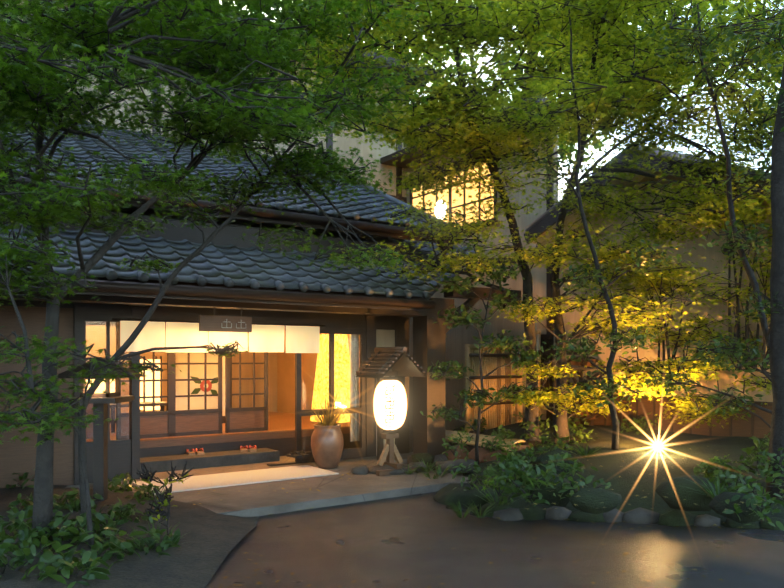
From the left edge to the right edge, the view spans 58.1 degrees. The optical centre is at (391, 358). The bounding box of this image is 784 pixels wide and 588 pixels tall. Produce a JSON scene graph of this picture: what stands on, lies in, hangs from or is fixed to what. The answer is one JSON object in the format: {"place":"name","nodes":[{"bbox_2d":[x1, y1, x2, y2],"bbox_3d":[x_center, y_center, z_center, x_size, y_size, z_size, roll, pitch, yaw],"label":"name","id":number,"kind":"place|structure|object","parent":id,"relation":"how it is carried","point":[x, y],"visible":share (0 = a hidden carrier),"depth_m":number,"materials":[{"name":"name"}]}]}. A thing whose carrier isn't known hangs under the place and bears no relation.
{"place":"outdoors","nodes":[
{"label":"outdoors","id":0,"kind":"place"},
{"bbox_2d":[65,448,475,516],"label":"entrance pavement","id":1,"kind":"structure","parent":0,"point":[249,475],"depth_m":8.04,"materials":[{"name":"grey stone"}]},
{"bbox_2d":[186,445,309,457],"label":"sandals","id":2,"kind":"object","parent":1,"relation":"on","point":[295,454],"visible":0.96,"depth_m":9.43,"materials":[{"name":"brown"}]},
{"bbox_2d":[305,395,350,468],"bbox_3d":[-0.876,0.943,9.232,0.687,0.966,0.737,0,0,25],"label":"vase with plant","id":3,"kind":"object","parent":1,"relation":"on","point":[327,442],"visible":1,"depth_m":9.07,"materials":[{"name":"brown plant"}]},
{"bbox_2d":[204,425,783,587],"bbox_3d":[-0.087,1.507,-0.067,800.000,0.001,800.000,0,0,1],"label":"ground","id":4,"kind":"structure","parent":0,"point":[410,530],"depth_m":5.47,"materials":[{"name":"asphalt"}]},
{"bbox_2d":[57,357,145,500],"bbox_3d":[-2.836,0.746,6.865,0.680,1.522,0.680,0,0,1],"label":"wooden garden lantern","id":5,"kind":"object","parent":4,"relation":"on","point":[100,400],"visible":0.56,"depth_m":6.82,"materials":[{"name":"brown wood"}]},
{"bbox_2d":[0,485,258,587],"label":"planting bed soil","id":6,"kind":"structure","parent":4,"relation":"on","point":[210,540],"depth_m":5.23,"materials":[{"name":"brown soil"}]},
{"bbox_2d":[14,348,145,548],"bbox_3d":[-2.283,0.690,5.192,0.910,1.537,0.647,0,0,-23],"label":"tree","id":7,"kind":"object","parent":6,"relation":"on","point":[91,371],"visible":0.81,"depth_m":5.13,"materials":[{"name":"green plant"}]},
{"bbox_2d":[136,461,193,534],"bbox_3d":[-1.727,1.125,5.377,0.422,0.678,0.319,0,0,1],"label":"shrub","id":8,"kind":"object","parent":6,"relation":"on","point":[162,498],"visible":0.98,"depth_m":5.37,"materials":[{"name":"green plant"}]},
{"bbox_2d":[0,0,358,541],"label":"maple tree","id":9,"kind":"object","parent":6,"relation":"on","point":[97,33],"visible":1,"depth_m":4.97,"materials":[{"name":"green plant"}]},
{"bbox_2d":[77,0,440,513],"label":"leaning maple tree","id":10,"kind":"object","parent":6,"relation":"on","point":[292,162],"visible":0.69,"depth_m":6.22,"materials":[{"name":"green plant"}]},
{"bbox_2d":[0,0,520,487],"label":"house","id":11,"kind":"structure","parent":4,"relation":"on","point":[272,396],"depth_m":9.86,"materials":[{"name":"beige paint"}]},
{"bbox_2d":[112,318,324,352],"bbox_3d":[-2.071,-0.265,8.934,2.810,0.391,0.049,0,0,-35],"label":"noren curtain","id":12,"kind":"object","parent":11,"relation":"attached to","point":[269,337],"visible":0.83,"depth_m":8.83,"materials":[{"name":"fabric"}]},
{"bbox_2d":[86,334,358,441],"bbox_3d":[-3.032,0.167,10.392,5.087,2.520,2.543,0,0,-4],"label":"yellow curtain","id":13,"kind":"object","parent":11,"relation":"attached to","point":[196,387],"visible":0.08,"depth_m":10.69,"materials":[{"name":"yellow cloth"}]},
{"bbox_2d":[199,307,251,331],"bbox_3d":[-1.952,-0.453,8.302,0.636,0.280,0.048,0,0,-35],"label":"hanging sign","id":14,"kind":"object","parent":11,"relation":"attached to","point":[224,323],"visible":1,"depth_m":8.28,"materials":[{"name":"brown wood"}]},
{"bbox_2d":[0,117,461,263],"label":"roof","id":15,"kind":"structure","parent":11,"relation":"on","point":[362,213],"depth_m":10.21,"materials":[{"name":"tile"}]},
{"bbox_2d":[0,194,477,310],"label":"porch roof","id":16,"kind":"structure","parent":11,"relation":"on","point":[210,271],"depth_m":8.18,"materials":[{"name":"tile"}]},
{"bbox_2d":[351,347,426,475],"bbox_3d":[-0.026,0.677,8.865,0.973,1.641,0.640,0,0,-35],"label":"paper lantern stand","id":17,"kind":"object","parent":4,"relation":"on","point":[390,404],"visible":0.96,"depth_m":8.76,"materials":[{"name":"white paper"}]},
{"bbox_2d":[0,411,783,587],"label":"shrubs","id":18,"kind":"object","parent":4,"relation":"on","point":[511,466],"visible":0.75,"depth_m":6.03,"materials":[{"name":"green plant"}]},
{"bbox_2d":[445,430,532,463],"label":"stone wall","id":19,"kind":"structure","parent":4,"relation":"on","point":[470,446],"depth_m":9.64,"materials":[{"name":"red stone"}]},
{"bbox_2d":[353,0,638,99],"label":"forest tree","id":20,"kind":"object","parent":4,"relation":"on","point":[408,55],"visible":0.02,"depth_m":22.72,"materials":[{"name":"green plant"}]},
{"bbox_2d":[368,5,634,161],"bbox_3d":[2.910,-7.090,30.913,14.960,17.194,13.784,0,0,1],"label":"forest tree","id":21,"kind":"object","parent":4,"relation":"on","point":[572,147],"visible":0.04,"depth_m":30.23,"materials":[{"name":"green plant"}]},
{"bbox_2d":[465,329,540,433],"bbox_3d":[1.953,0.492,12.194,1.593,2.030,0.343,0,0,-35],"label":"lattice window","id":22,"kind":"structure","parent":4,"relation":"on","point":[498,414],"depth_m":12.19,"materials":[{"name":"brown wood"}]},
{"bbox_2d":[496,460,532,480],"bbox_3d":[1.392,1.332,7.840,0.480,0.350,0.480,0,0,1],"label":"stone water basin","id":23,"kind":"object","parent":4,"relation":"on","point":[503,470],"visible":0.06,"depth_m":7.68,"materials":[{"name":"grey stone"}]},
{"bbox_2d":[380,96,772,438],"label":"background building","id":24,"kind":"structure","parent":4,"relation":"on","point":[458,338],"depth_m":11.38,"materials":[{"name":"beige paint"}]},
{"bbox_2d":[524,350,608,426],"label":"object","id":25,"kind":"object","parent":24,"relation":"attached to","point":[590,418],"visible":0.25,"depth_m":11.30,"materials":[{"name":"brown wood"}]},
{"bbox_2d":[411,448,783,529],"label":"garden rocks","id":26,"kind":"object","parent":4,"relation":"on","point":[589,507],"visible":0.58,"depth_m":6.32,"materials":[{"name":"stone"}]},
{"bbox_2d":[451,419,783,525],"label":"garden bed","id":27,"kind":"object","parent":4,"relation":"on","point":[635,457],"visible":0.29,"depth_m":8.00,"materials":[{"name":"green plant"}]},
{"bbox_2d":[242,0,651,445],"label":"tree","id":28,"kind":"object","parent":27,"relation":"on","point":[443,115],"visible":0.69,"depth_m":8.20,"materials":[{"name":"green plant"}]},
{"bbox_2d":[420,261,545,464],"bbox_3d":[1.205,0.086,8.863,1.751,2.625,0.827,0,0,-11],"label":"tree","id":29,"kind":"object","parent":27,"relation":"on","point":[522,357],"visible":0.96,"depth_m":8.83,"materials":[{"name":"green plant"}]},
{"bbox_2d":[513,9,686,449],"bbox_3d":[2.223,-1.401,7.754,1.809,5.034,1.150,0,0,-19],"label":"slender tree","id":30,"kind":"object","parent":27,"relation":"on","point":[616,337],"visible":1,"depth_m":7.78,"materials":[{"name":"green plant"}]},
{"bbox_2d":[494,0,783,443],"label":"tree","id":31,"kind":"object","parent":27,"relation":"on","point":[745,121],"visible":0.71,"depth_m":8.76,"materials":[{"name":"green plant"}]},
{"bbox_2d":[654,446,661,453],"bbox_3d":[3.128,1.166,8.296,0.100,0.282,0.100,0,0,1],"label":"garden light","id":32,"kind":"object","parent":27,"relation":"on","point":[657,451],"visible":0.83,"depth_m":8.26,"materials":[{"name":"white metal"}]},
{"bbox_2d":[640,4,783,427],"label":"slender tree","id":33,"kind":"object","parent":27,"relation":"on","point":[729,351],"visible":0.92,"depth_m":7.32,"materials":[{"name":"green plant"}]},
{"bbox_2d":[482,0,782,117],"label":"forest tree","id":34,"kind":"object","parent":4,"relation":"on","point":[693,11],"visible":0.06,"depth_m":19.67,"materials":[{"name":"green plant"}]},
{"bbox_2d":[572,0,783,99],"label":"forest tree","id":35,"kind":"object","parent":4,"relation":"on","point":[779,74],"depth_m":22.73,"materials":[{"name":"green plant"}]},
{"bbox_2d":[694,0,783,501],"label":"tree","id":36,"kind":"object","parent":4,"relation":"on","point":[776,362],"visible":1,"depth_m":6.72,"materials":[{"name":"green plant"}]},
{"bbox_2d":[219,0,783,199],"label":"sky","id":37,"kind":"structure","parent":0,"point":[598,154],"materials":[{"name":"white"}]}
]}

